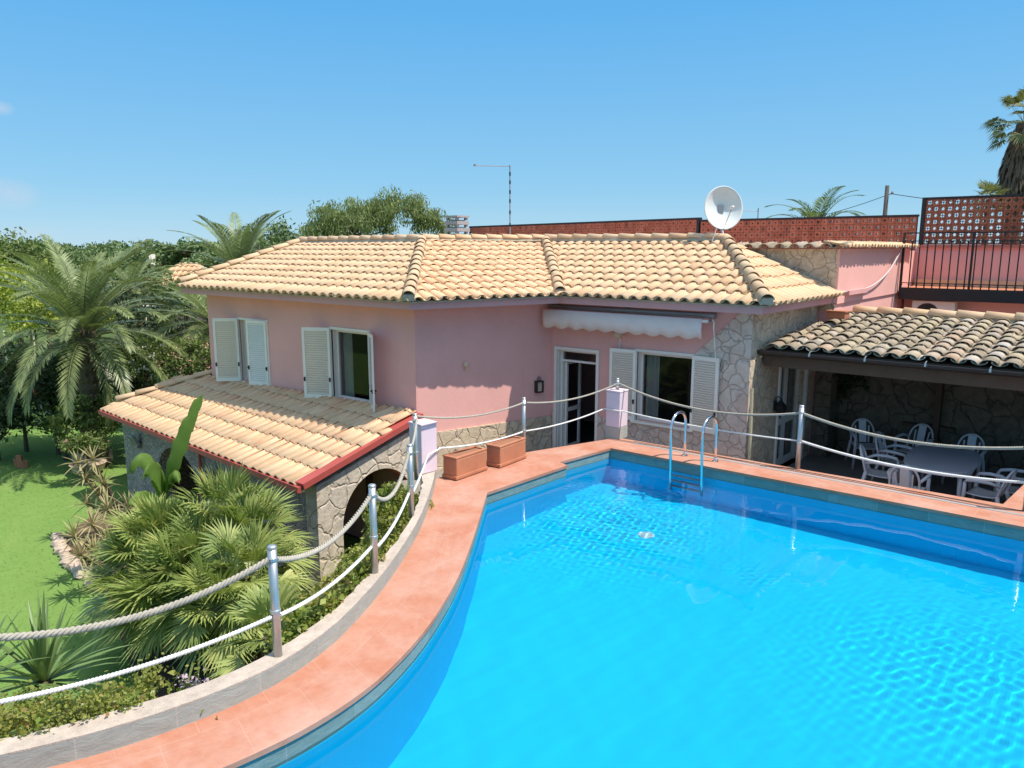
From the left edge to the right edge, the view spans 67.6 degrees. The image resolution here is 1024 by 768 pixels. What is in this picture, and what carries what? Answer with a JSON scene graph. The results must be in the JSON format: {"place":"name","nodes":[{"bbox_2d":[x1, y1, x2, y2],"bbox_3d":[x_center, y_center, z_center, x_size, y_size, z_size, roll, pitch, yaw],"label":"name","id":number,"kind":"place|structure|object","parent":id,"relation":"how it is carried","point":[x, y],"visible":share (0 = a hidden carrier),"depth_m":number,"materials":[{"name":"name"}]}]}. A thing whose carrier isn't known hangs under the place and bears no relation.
{"place":"outdoors","nodes":[
{"label":"outdoors","id":0,"kind":"place"},
{"bbox_2d":[0,388,361,735],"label":"lawn","id":1,"kind":"structure","parent":0,"point":[23,558],"depth_m":15.38,"materials":[{"name":"plant"}]},
{"bbox_2d":[0,403,45,460],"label":"dark shrub","id":2,"kind":"object","parent":1,"relation":"on","point":[31,417],"visible":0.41,"depth_m":20.92,"materials":[{"name":"green plant"}]},
{"bbox_2d":[0,607,53,709],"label":"yucca","id":3,"kind":"object","parent":1,"relation":"on","point":[11,665],"visible":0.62,"depth_m":6.73,"materials":[{"name":"green plant"}]},
{"bbox_2d":[0,334,58,451],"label":"dark shrub","id":4,"kind":"object","parent":1,"relation":"on","point":[2,381],"visible":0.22,"depth_m":21.17,"materials":[{"name":"green plant"}]},
{"bbox_2d":[0,258,87,410],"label":"light shrub","id":5,"kind":"object","parent":1,"relation":"on","point":[4,288],"visible":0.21,"depth_m":26.23,"materials":[{"name":"green plant"}]},
{"bbox_2d":[31,395,72,460],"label":"bushy shrub","id":6,"kind":"object","parent":1,"relation":"on","point":[44,421],"visible":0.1,"depth_m":20.66,"materials":[{"name":"green plant"}]},
{"bbox_2d":[0,347,106,454],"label":"dark shrub","id":7,"kind":"object","parent":1,"relation":"on","point":[46,395],"visible":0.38,"depth_m":20.53,"materials":[{"name":"green plant"}]},
{"bbox_2d":[0,280,116,354],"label":"light shrub","id":8,"kind":"object","parent":1,"relation":"on","point":[30,308],"visible":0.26,"depth_m":24.01,"materials":[{"name":"green plant"}]},
{"bbox_2d":[0,591,131,723],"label":"yucca","id":9,"kind":"object","parent":1,"relation":"on","point":[40,671],"visible":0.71,"depth_m":6.89,"materials":[{"name":"green plant"}]},
{"bbox_2d":[45,385,122,458],"bbox_3d":[-11.251,1.191,20.232,2.003,2.257,1.925,8,13,38],"label":"bushy shrub","id":10,"kind":"object","parent":1,"relation":"on","point":[80,417],"visible":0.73,"depth_m":19.76,"materials":[{"name":"green plant"}]},
{"bbox_2d":[55,430,112,485],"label":"bushy shrub","id":11,"kind":"object","parent":1,"relation":"on","point":[80,441],"visible":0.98,"depth_m":18.64,"materials":[{"name":"green plant"}]},
{"bbox_2d":[69,458,106,475],"bbox_3d":[-11.003,2.193,19.872,0.880,0.300,0.867,8,13,38],"label":"plant pot","id":12,"kind":"object","parent":1,"relation":"on","point":[77,469],"visible":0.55,"depth_m":19.78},
{"bbox_2d":[39,341,156,413],"bbox_3d":[-11.841,0.329,22.024,3.171,3.322,3.177,8,13,38],"label":"dark shrub","id":13,"kind":"object","parent":1,"relation":"on","point":[138,383],"visible":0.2,"depth_m":21.45,"materials":[{"name":"green plant"}]},
{"bbox_2d":[0,233,208,466],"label":"date palm","id":14,"kind":"object","parent":1,"relation":"on","point":[84,325],"visible":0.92,"depth_m":19.48,"materials":[{"name":"green plant"}]},
{"bbox_2d":[65,277,181,338],"bbox_3d":[-14.066,-1.415,27.599,3.939,4.797,3.886,8,13,38],"label":"dark shrub","id":15,"kind":"object","parent":1,"relation":"on","point":[125,296],"visible":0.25,"depth_m":27.13,"materials":[{"name":"green plant"}]},
{"bbox_2d":[83,250,179,382],"bbox_3d":[-15.385,-2.564,31.301,4.196,5.752,4.056,8,13,38],"label":"date palm","id":16,"kind":"object","parent":1,"relation":"on","point":[138,264],"visible":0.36,"depth_m":30.78,"materials":[{"name":"green plant"}]},
{"bbox_2d":[97,333,188,387],"bbox_3d":[-9.831,0.425,20.571,2.453,3.639,2.285,1,10,6],"label":"oleander","id":17,"kind":"object","parent":1,"relation":"on","point":[133,361],"visible":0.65,"depth_m":19.98,"materials":[{"name":"green plant"}]},
{"bbox_2d":[114,305,207,349],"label":"oleander","id":18,"kind":"object","parent":1,"relation":"on","point":[152,329],"visible":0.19,"depth_m":24.06,"materials":[{"name":"green plant"}]},
{"bbox_2d":[124,283,211,382],"bbox_3d":[-8.590,-0.592,22.700,4.958,4.890,4.746,-6,12,-30],"label":"date palm","id":19,"kind":"object","parent":1,"relation":"on","point":[203,313],"visible":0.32,"depth_m":21.88,"materials":[{"name":"green plant"}]},
{"bbox_2d":[64,500,300,696],"bbox_3d":[-5.353,3.632,12.642,12.512,0.001,3.178,9,13,41],"label":"flower bed","id":20,"kind":"object","parent":1,"relation":"on","point":[162,691],"visible":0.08,"depth_m":10.96,"materials":[{"name":"soil"}]},
{"bbox_2d":[59,444,122,519],"bbox_3d":[-8.265,2.156,15.237,1.121,2.042,1.268,-1,10,-6],"label":"dracaena","id":21,"kind":"object","parent":20,"relation":"on","point":[84,475],"visible":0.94,"depth_m":14.99,"materials":[{"name":"green plant"}]},
{"bbox_2d":[49,489,137,578],"bbox_3d":[-7.145,2.655,13.437,2.197,1.704,2.096,8,13,38],"label":"spiky shrub","id":22,"kind":"object","parent":20,"relation":"on","point":[74,533],"visible":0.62,"depth_m":13.20,"materials":[{"name":"green plant"}]},
{"bbox_2d":[127,394,202,508],"bbox_3d":[-5.719,1.877,12.901,1.178,3.460,1.871,0,10,0],"label":"banana plant","id":23,"kind":"object","parent":20,"relation":"on","point":[154,472],"visible":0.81,"depth_m":12.71,"materials":[{"name":"green plant"}]},
{"bbox_2d":[71,491,280,668],"bbox_3d":[-4.798,2.739,10.793,3.165,2.545,2.579,8,13,38],"label":"fan palm","id":24,"kind":"object","parent":20,"relation":"on","point":[151,555],"visible":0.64,"depth_m":10.35,"materials":[{"name":"green plant"}]},
{"bbox_2d":[135,515,319,680],"bbox_3d":[-3.514,2.928,9.884,1.846,2.432,2.297,8,13,38],"label":"fan palm","id":25,"kind":"object","parent":20,"relation":"on","point":[228,544],"visible":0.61,"depth_m":9.55,"materials":[{"name":"green plant"}]},
{"bbox_2d":[167,461,322,602],"bbox_3d":[-3.928,2.486,10.941,2.540,2.914,1.956,8,13,38],"label":"fan palm","id":26,"kind":"object","parent":20,"relation":"on","point":[236,497],"visible":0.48,"depth_m":10.70,"materials":[{"name":"green plant"}]},
{"bbox_2d":[153,333,211,375],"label":"oleander","id":27,"kind":"object","parent":1,"relation":"on","point":[200,356],"visible":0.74,"depth_m":20.09,"materials":[{"name":"green plant"}]},
{"bbox_2d":[149,210,289,325],"bbox_3d":[-9.320,-2.356,26.247,5.285,7.118,5.600,8,13,38],"label":"date palm","id":28,"kind":"object","parent":1,"relation":"on","point":[232,250],"visible":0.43,"depth_m":25.42,"materials":[{"name":"green plant"}]},
{"bbox_2d":[98,369,422,593],"bbox_3d":[-5.702,1.621,15.788,8.544,2.963,2.923,8,13,38],"label":"porch","id":29,"kind":"object","parent":1,"relation":"on","point":[325,456],"visible":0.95,"depth_m":14.13,"materials":[{"name":"tile"}]},
{"bbox_2d":[0,250,992,539],"bbox_3d":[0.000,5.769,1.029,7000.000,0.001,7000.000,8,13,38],"label":"ground","id":30,"kind":"structure","parent":0,"point":[98,342],"depth_m":48.97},
{"bbox_2d":[0,227,72,350],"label":"garden tree","id":31,"kind":"object","parent":30,"relation":"on","point":[14,245],"visible":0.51,"depth_m":39.19,"materials":[{"name":"green plant"}]},
{"bbox_2d":[13,236,86,347],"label":"garden tree","id":32,"kind":"object","parent":30,"relation":"on","point":[71,256],"visible":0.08,"depth_m":44.22,"materials":[{"name":"green plant"}]},
{"bbox_2d":[69,241,173,288],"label":"garden tree","id":33,"kind":"object","parent":30,"relation":"on","point":[122,266],"visible":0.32,"depth_m":37.40,"materials":[{"name":"green plant"}]},
{"bbox_2d":[111,239,188,268],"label":"distant tree","id":34,"kind":"object","parent":30,"relation":"on","point":[164,257],"visible":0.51,"depth_m":83.69,"materials":[{"name":"green plant"}]},
{"bbox_2d":[115,254,208,363],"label":"neighbour house","id":35,"kind":"structure","parent":30,"relation":"on","point":[181,270],"depth_m":39.79,"materials":[{"name":"beige paint"}]},
{"bbox_2d":[138,274,206,327],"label":"garden tree","id":36,"kind":"object","parent":30,"relation":"on","point":[169,294],"visible":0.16,"depth_m":32.31,"materials":[{"name":"green plant"}]},
{"bbox_2d":[162,240,221,255],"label":"umbrella pine","id":37,"kind":"object","parent":30,"relation":"on","point":[179,247],"visible":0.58,"depth_m":82.71,"materials":[{"name":"green plant"}]},
{"bbox_2d":[186,240,255,269],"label":"distant tree","id":38,"kind":"object","parent":30,"relation":"on","point":[202,259],"visible":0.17,"depth_m":63.88,"materials":[{"name":"green plant"}]},
{"bbox_2d":[219,215,304,255],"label":"garden tree","id":39,"kind":"object","parent":30,"relation":"on","point":[279,236],"visible":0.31,"depth_m":39.64,"materials":[{"name":"green plant"}]},
{"bbox_2d":[291,184,454,237],"bbox_3d":[-6.447,-4.987,36.249,7.504,8.788,4.844,3,10,14],"label":"pepper tree","id":40,"kind":"object","parent":30,"relation":"on","point":[370,217],"visible":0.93,"depth_m":35.24,"materials":[{"name":"green plant"}]},
{"bbox_2d":[764,186,865,247],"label":"feather palm","id":41,"kind":"object","parent":30,"relation":"on","point":[815,213],"visible":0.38,"depth_m":32.51,"materials":[{"name":"green plant"}]},
{"bbox_2d":[971,180,1008,244],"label":"fan palm","id":42,"kind":"object","parent":30,"relation":"on","point":[988,188],"visible":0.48,"depth_m":28.87,"materials":[{"name":"green plant"}]},
{"bbox_2d":[979,88,1023,244],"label":"fan palm tree","id":43,"kind":"object","parent":30,"relation":"on","point":[1010,176],"visible":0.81,"depth_m":30.02,"materials":[{"name":"green plant"}]},
{"bbox_2d":[0,0,1023,248],"label":"sky","id":44,"kind":"structure","parent":0,"point":[125,120],"materials":[{"name":"blue"}]},
{"bbox_2d":[49,438,1023,767],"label":"pool deck","id":45,"kind":"structure","parent":0,"point":[373,646],"depth_m":6.81,"materials":[{"name":"ceramic"}]},
{"bbox_2d":[0,471,435,767],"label":"wall","id":46,"kind":"structure","parent":45,"relation":"on","point":[78,740],"depth_m":5.32,"materials":[{"name":"concrete"}]},
{"bbox_2d":[266,544,282,657],"bbox_3d":[-1.772,1.623,5.716,0.082,0.886,0.082,3,11,18],"label":"rail post","id":47,"kind":"object","parent":46,"relation":"on","point":[275,608],"visible":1,"depth_m":5.69,"materials":[{"name":"metal"}]},
{"bbox_2d":[0,557,269,641],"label":"rope","id":48,"kind":"object","parent":47,"relation":"attached to","point":[11,636],"visible":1,"depth_m":5.10,"materials":[{"name":"fabric"}]},
{"bbox_2d":[0,615,271,704],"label":"rope","id":49,"kind":"object","parent":47,"relation":"attached to","point":[123,671],"visible":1,"depth_m":5.14,"materials":[{"name":"fabric"}]},
{"bbox_2d":[277,495,370,562],"bbox_3d":[-1.541,1.259,6.417,0.050,0.203,1.521,3,11,16],"label":"rope","id":50,"kind":"object","parent":47,"relation":"attached to","point":[333,539],"visible":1,"depth_m":6.41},
{"bbox_2d":[280,546,372,616],"bbox_3d":[-1.538,1.661,6.485,0.035,0.128,1.514,3,11,16],"label":"rope","id":51,"kind":"object","parent":47,"relation":"attached to","point":[323,590],"visible":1,"depth_m":6.41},
{"bbox_2d":[368,483,378,573],"bbox_3d":[-1.303,1.363,7.195,0.082,0.878,0.082,-2,10,-12],"label":"rail post","id":52,"kind":"object","parent":46,"relation":"on","point":[373,536],"visible":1,"depth_m":7.17,"materials":[{"name":"metal"}]},
{"bbox_2d":[376,452,409,501],"bbox_3d":[-1.229,1.023,7.938,0.047,0.249,1.551,1,10,4],"label":"rope","id":53,"kind":"object","parent":52,"relation":"attached to","point":[390,495],"visible":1,"depth_m":8.12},
{"bbox_2d":[406,443,413,515],"bbox_3d":[-1.162,1.098,8.761,0.082,0.851,0.082,-1,10,-5],"label":"rail post","id":54,"kind":"object","parent":46,"relation":"on","point":[410,485],"visible":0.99,"depth_m":8.73,"materials":[{"name":"metal"}]},
{"bbox_2d":[414,431,522,491],"bbox_3d":[-0.755,0.961,10.500,0.603,0.147,3.464,4,11,22],"label":"rope","id":55,"kind":"object","parent":54,"relation":"attached to","point":[421,472],"visible":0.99,"depth_m":10.74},
{"bbox_2d":[412,413,418,479],"bbox_3d":[-1.274,0.828,10.117,0.074,0.906,0.074,3,10,14],"label":"rail post","id":56,"kind":"object","parent":46,"relation":"on","point":[415,452],"visible":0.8,"depth_m":10.11,"materials":[{"name":"metal"}]},
{"bbox_2d":[417,402,522,418],"bbox_3d":[-0.545,0.373,10.983,0.031,0.248,2.315,8,13,37],"label":"rope","id":57,"kind":"object","parent":56,"relation":"attached to","point":[433,417],"visible":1,"depth_m":10.87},
{"bbox_2d":[408,418,436,473],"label":"pillar","id":58,"kind":"structure","parent":46,"relation":"on","point":[427,440],"depth_m":10.42,"materials":[{"name":"white paint"}]},
{"bbox_2d":[442,446,487,479],"bbox_3d":[-0.670,1.122,10.954,0.276,0.322,0.690,8,13,37],"label":"planter","id":59,"kind":"object","parent":45,"relation":"on","point":[463,463],"visible":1,"depth_m":10.79,"materials":[{"name":"ceramic"}]},
{"bbox_2d":[486,436,526,467],"bbox_3d":[-0.086,1.013,11.565,0.276,0.322,0.690,7,12,35],"label":"planter","id":60,"kind":"object","parent":45,"relation":"on","point":[505,452],"visible":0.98,"depth_m":11.40,"materials":[{"name":"ceramic"}]},
{"bbox_2d":[521,397,525,453],"bbox_3d":[0.185,0.652,11.983,0.074,0.906,0.074,7,12,34],"label":"rail post","id":61,"kind":"object","parent":45,"relation":"on","point":[524,416],"visible":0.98,"depth_m":11.94,"materials":[{"name":"metal"}]},
{"bbox_2d":[526,408,796,441],"bbox_3d":[2.320,0.636,12.218,4.065,0.169,1.315,2,10,12],"label":"rope","id":62,"kind":"object","parent":61,"relation":"attached to","point":[663,420],"visible":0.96,"depth_m":12.23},
{"bbox_2d":[605,387,628,439],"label":"pillar","id":63,"kind":"structure","parent":45,"relation":"on","point":[616,426],"depth_m":12.96,"materials":[{"name":"white paint"}]},
{"bbox_2d":[616,378,619,389],"bbox_3d":[1.788,-0.005,12.963,0.074,0.196,0.074,1,10,3],"label":"rail post","id":64,"kind":"object","parent":63,"relation":"on","point":[617,382],"visible":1,"depth_m":12.93,"materials":[{"name":"metal"}]},
{"bbox_2d":[619,383,798,415],"bbox_3d":[2.989,0.287,12.040,3.024,0.288,0.040,8,13,38],"label":"rope","id":65,"kind":"object","parent":64,"relation":"attached to","point":[712,411],"visible":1,"depth_m":11.96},
{"bbox_2d":[669,411,718,478],"bbox_3d":[2.748,1.300,11.626,0.610,1.757,0.560,8,13,38],"label":"pool ladder","id":66,"kind":"object","parent":45,"relation":"on","point":[684,454],"visible":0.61,"depth_m":11.51,"materials":[{"name":"metal"}]},
{"bbox_2d":[795,405,804,469],"bbox_3d":[4.194,0.776,11.148,0.082,0.956,0.082,4,11,19],"label":"rail post","id":67,"kind":"object","parent":45,"relation":"on","point":[801,412],"visible":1,"depth_m":11.12,"materials":[{"name":"metal"}]},
{"bbox_2d":[802,440,1023,483],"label":"rope","id":68,"kind":"object","parent":67,"relation":"attached to","point":[925,471],"visible":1,"depth_m":10.16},
{"bbox_2d":[803,413,1023,449],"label":"rope","id":69,"kind":"object","parent":67,"relation":"attached to","point":[917,442],"visible":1,"depth_m":10.12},
{"bbox_2d":[632,442,1023,515],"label":"drain strip","id":70,"kind":"object","parent":45,"relation":"on","point":[840,481],"visible":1,"depth_m":10.57,"materials":[{"name":"grey concrete"}]},
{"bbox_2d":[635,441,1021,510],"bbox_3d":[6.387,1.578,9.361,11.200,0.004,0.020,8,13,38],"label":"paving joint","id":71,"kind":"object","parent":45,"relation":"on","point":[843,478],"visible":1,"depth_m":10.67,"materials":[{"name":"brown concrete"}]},
{"bbox_2d":[271,457,1023,767],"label":"water","id":72,"kind":"structure","parent":0,"point":[610,612],"depth_m":6.62,"materials":[{"name":"liquid"}]},
{"bbox_2d":[387,421,1023,503],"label":"terrace floor","id":73,"kind":"structure","parent":0,"point":[835,464],"depth_m":14.27,"materials":[{"name":"tile"}]},
{"bbox_2d":[176,215,844,537],"bbox_3d":[-0.689,-0.425,16.577,13.039,6.652,6.862,8,13,38],"label":"villa","id":74,"kind":"object","parent":73,"relation":"on","point":[412,322],"visible":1,"depth_m":14.85,"materials":[{"name":"pink paint"}]},
{"bbox_2d":[212,317,270,385],"bbox_3d":[-5.928,-0.738,17.214,1.686,1.495,0.524,5,11,26],"label":"window","id":75,"kind":"structure","parent":74,"relation":"in","point":[254,333],"depth_m":17.31,"materials":[{"name":"white paint"}]},
{"bbox_2d":[301,326,376,411],"bbox_3d":[-3.215,-0.336,14.962,2.223,1.495,0.660,8,13,38],"label":"window","id":76,"kind":"structure","parent":74,"relation":"in","point":[319,337],"depth_m":15.38,"materials":[{"name":"white paint"}]},
{"bbox_2d":[553,346,599,447],"bbox_3d":[1.494,0.328,15.524,1.060,2.200,0.745,8,13,38],"label":"door","id":77,"kind":"structure","parent":74,"relation":"in","point":[561,365],"depth_m":15.58,"materials":[{"name":"white paint"}]},
{"bbox_2d":[542,303,716,362],"bbox_3d":[2.098,-0.984,14.084,3.567,0.871,0.387,8,13,38],"label":"awning","id":78,"kind":"object","parent":74,"relation":"attached to","point":[671,324],"visible":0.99,"depth_m":13.85,"materials":[{"name":"white fabric"}]},
{"bbox_2d":[609,348,719,434],"bbox_3d":[2.796,0.086,14.018,2.202,1.395,0.417,8,13,38],"label":"window","id":79,"kind":"structure","parent":74,"relation":"in","point":[626,365],"depth_m":14.25,"materials":[{"name":"white paint"}]},
{"bbox_2d":[704,186,742,242],"bbox_3d":[4.347,-3.459,15.845,0.624,1.280,0.885,8,13,38],"label":"satellite dish","id":80,"kind":"object","parent":74,"relation":"on","point":[723,207],"visible":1,"depth_m":15.99,"materials":[{"name":"metal"}]},
{"bbox_2d":[748,388,753,459],"bbox_3d":[4.044,0.725,12.961,0.063,1.322,0.109,-2,10,-14],"label":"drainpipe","id":81,"kind":"object","parent":74,"relation":"hanging from","point":[750,423],"visible":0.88,"depth_m":12.94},
{"bbox_2d":[773,367,808,464],"bbox_3d":[5.245,0.507,14.610,0.230,2.170,1.450,9,13,40],"label":"door","id":82,"kind":"structure","parent":74,"relation":"in","point":[781,459],"depth_m":14.91,"materials":[{"name":"white paint"}]},
{"bbox_2d":[737,240,918,453],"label":"building","id":83,"kind":"structure","parent":73,"relation":"on","point":[854,273],"depth_m":15.50,"materials":[{"name":"pink paint"}]},
{"bbox_2d":[912,300,957,319],"bbox_3d":[10.099,-1.685,18.325,0.920,0.620,0.336,8,13,38],"label":"air conditioner","id":84,"kind":"object","parent":83,"relation":"attached to","point":[934,304],"visible":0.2,"depth_m":18.15,"materials":[{"name":"white paint"}]},
{"bbox_2d":[845,418,885,468],"bbox_3d":[6.802,1.149,14.736,0.610,0.870,0.651,2,10,9],"label":"plastic chair","id":85,"kind":"object","parent":73,"relation":"on","point":[862,437],"visible":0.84,"depth_m":14.90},
{"bbox_2d":[859,444,899,482],"bbox_3d":[6.181,1.477,12.896,0.651,0.870,0.610,6,12,31],"label":"plastic chair","id":86,"kind":"object","parent":73,"relation":"on","point":[868,470],"visible":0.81,"depth_m":12.94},
{"bbox_2d":[757,305,1023,477],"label":"veranda","id":87,"kind":"object","parent":73,"relation":"on","point":[949,377],"visible":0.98,"depth_m":13.82,"materials":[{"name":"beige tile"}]},
{"bbox_2d":[835,373,875,404],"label":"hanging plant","id":88,"kind":"object","parent":87,"relation":"attached to","point":[844,379],"visible":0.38,"depth_m":15.23,"materials":[{"name":"green plant"}]},
{"bbox_2d":[870,434,916,483],"bbox_3d":[6.779,1.356,13.572,0.651,0.870,0.610,10,14,43],"label":"plastic chair","id":89,"kind":"object","parent":73,"relation":"on","point":[882,450],"visible":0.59,"depth_m":13.61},
{"bbox_2d":[887,465,931,490],"bbox_3d":[6.222,1.627,12.057,0.610,0.870,0.651,8,13,38],"label":"plastic chair","id":90,"kind":"object","parent":73,"relation":"on","point":[904,477],"visible":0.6,"depth_m":11.87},
{"bbox_2d":[890,423,933,476],"bbox_3d":[7.573,1.212,14.378,0.651,0.870,0.610,-9,13,-40],"label":"plastic chair","id":91,"kind":"object","parent":73,"relation":"on","point":[921,433],"visible":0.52,"depth_m":14.47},
{"bbox_2d":[904,445,980,496],"bbox_3d":[7.128,1.577,12.727,1.040,0.727,1.800,8,13,37],"label":"patio table","id":92,"kind":"object","parent":73,"relation":"on","point":[962,461],"visible":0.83,"depth_m":12.49,"materials":[{"name":"grey plastic"}]},
{"bbox_2d":[903,245,1023,313],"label":"balcony wing","id":93,"kind":"structure","parent":73,"relation":"on","point":[1012,308],"depth_m":18.79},
{"bbox_2d":[700,214,919,249],"bbox_3d":[8.071,-4.218,21.474,5.990,0.900,0.145,8,13,38],"label":"lattice screen","id":94,"kind":"object","parent":93,"relation":"on","point":[790,229],"visible":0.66,"depth_m":21.01,"materials":[{"name":"brick"}]},
{"bbox_2d":[898,231,1023,303],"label":"railing","id":95,"kind":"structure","parent":93,"relation":"attached to","point":[980,293],"depth_m":17.54,"materials":[{"name":"metal"}]},
{"bbox_2d":[918,194,1023,244],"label":"lattice screen","id":96,"kind":"object","parent":93,"relation":"on","point":[926,206],"visible":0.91,"depth_m":18.86,"materials":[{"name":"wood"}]},
{"bbox_2d":[941,433,987,486],"bbox_3d":[8.059,1.357,13.569,0.610,0.870,0.651,9,14,42],"label":"plastic chair","id":97,"kind":"object","parent":73,"relation":"on","point":[972,442],"visible":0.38,"depth_m":13.63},
{"bbox_2d":[961,469,1016,502],"bbox_3d":[7.365,1.669,11.817,0.610,0.870,0.651,-9,13,-40],"label":"plastic chair","id":98,"kind":"object","parent":73,"relation":"on","point":[975,490],"visible":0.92,"depth_m":11.79,"materials":[{"name":"plastic"}]},
{"bbox_2d":[991,468,1023,502],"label":"plastic chair","id":99,"kind":"object","parent":73,"relation":"on","point":[1013,489],"visible":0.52,"depth_m":12.15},
{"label":"pool basin","id":100,"kind":"structure","parent":0,"visible":0},
{"bbox_2d":[237,450,1023,767],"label":"waterline tiles","id":101,"kind":"object","parent":100,"relation":"attached to","point":[313,736],"visible":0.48,"depth_m":9.45,"materials":[{"name":"tile"}]},
{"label":"planted bank","id":102,"kind":"structure","parent":0,"visible":0},
{"bbox_2d":[0,652,168,740],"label":"ivy","id":103,"kind":"object","parent":102,"relation":"on","point":[68,709],"visible":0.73,"depth_m":5.19,"materials":[{"name":"green plant"}]},
{"bbox_2d":[208,580,301,678],"bbox_3d":[-2.332,3.026,7.450,1.184,2.226,1.161,3,11,16],"label":"fan palm","id":104,"kind":"object","parent":102,"relation":"on","point":[250,607],"visible":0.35,"depth_m":7.32,"materials":[{"name":"green plant"}]},
{"bbox_2d":[263,532,385,655],"bbox_3d":[-1.714,2.232,7.312,0.815,1.344,2.622,2,10,14],"label":"ivy","id":105,"kind":"object","parent":102,"relation":"on","point":[298,622],"visible":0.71,"depth_m":6.74,"materials":[{"name":"green plant"}]},
{"bbox_2d":[337,502,417,566],"bbox_3d":[-1.606,2.128,9.319,1.000,1.419,3.455,0,10,-2],"label":"ivy","id":106,"kind":"object","parent":102,"relation":"on","point":[389,542],"visible":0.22,"depth_m":9.17,"materials":[{"name":"green plant"}]},
{"bbox_2d":[365,481,433,535],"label":"arch shrub","id":107,"kind":"object","parent":102,"relation":"on","point":[385,511],"visible":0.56,"depth_m":9.48,"materials":[{"name":"green plant"}]},
{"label":"ground creeper","id":108,"kind":"object","parent":102,"relation":"on","visible":0},
{"bbox_2d":[148,660,243,719],"bbox_3d":[-2.291,2.214,5.614,0.780,0.372,0.753,1,10,3],"label":"flower cluster","id":109,"kind":"object","parent":108,"relation":"on","point":[184,686],"visible":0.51,"depth_m":5.65,"materials":[{"name":"pink plant"}]},
{"bbox_3d":[2.914,-3.168,29.824,11.900,4.060,5.950,8,13,38],"label":"terrace block","id":110,"kind":"object","parent":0,"visible":0},
{"bbox_2d":[469,217,701,242],"bbox_3d":[1.978,-5.355,28.247,0.150,1.180,12.416,-8,13,-37],"label":"lattice screen","id":111,"kind":"object","parent":110,"relation":"on","point":[674,225],"visible":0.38,"depth_m":26.58,"materials":[{"name":"brick"}]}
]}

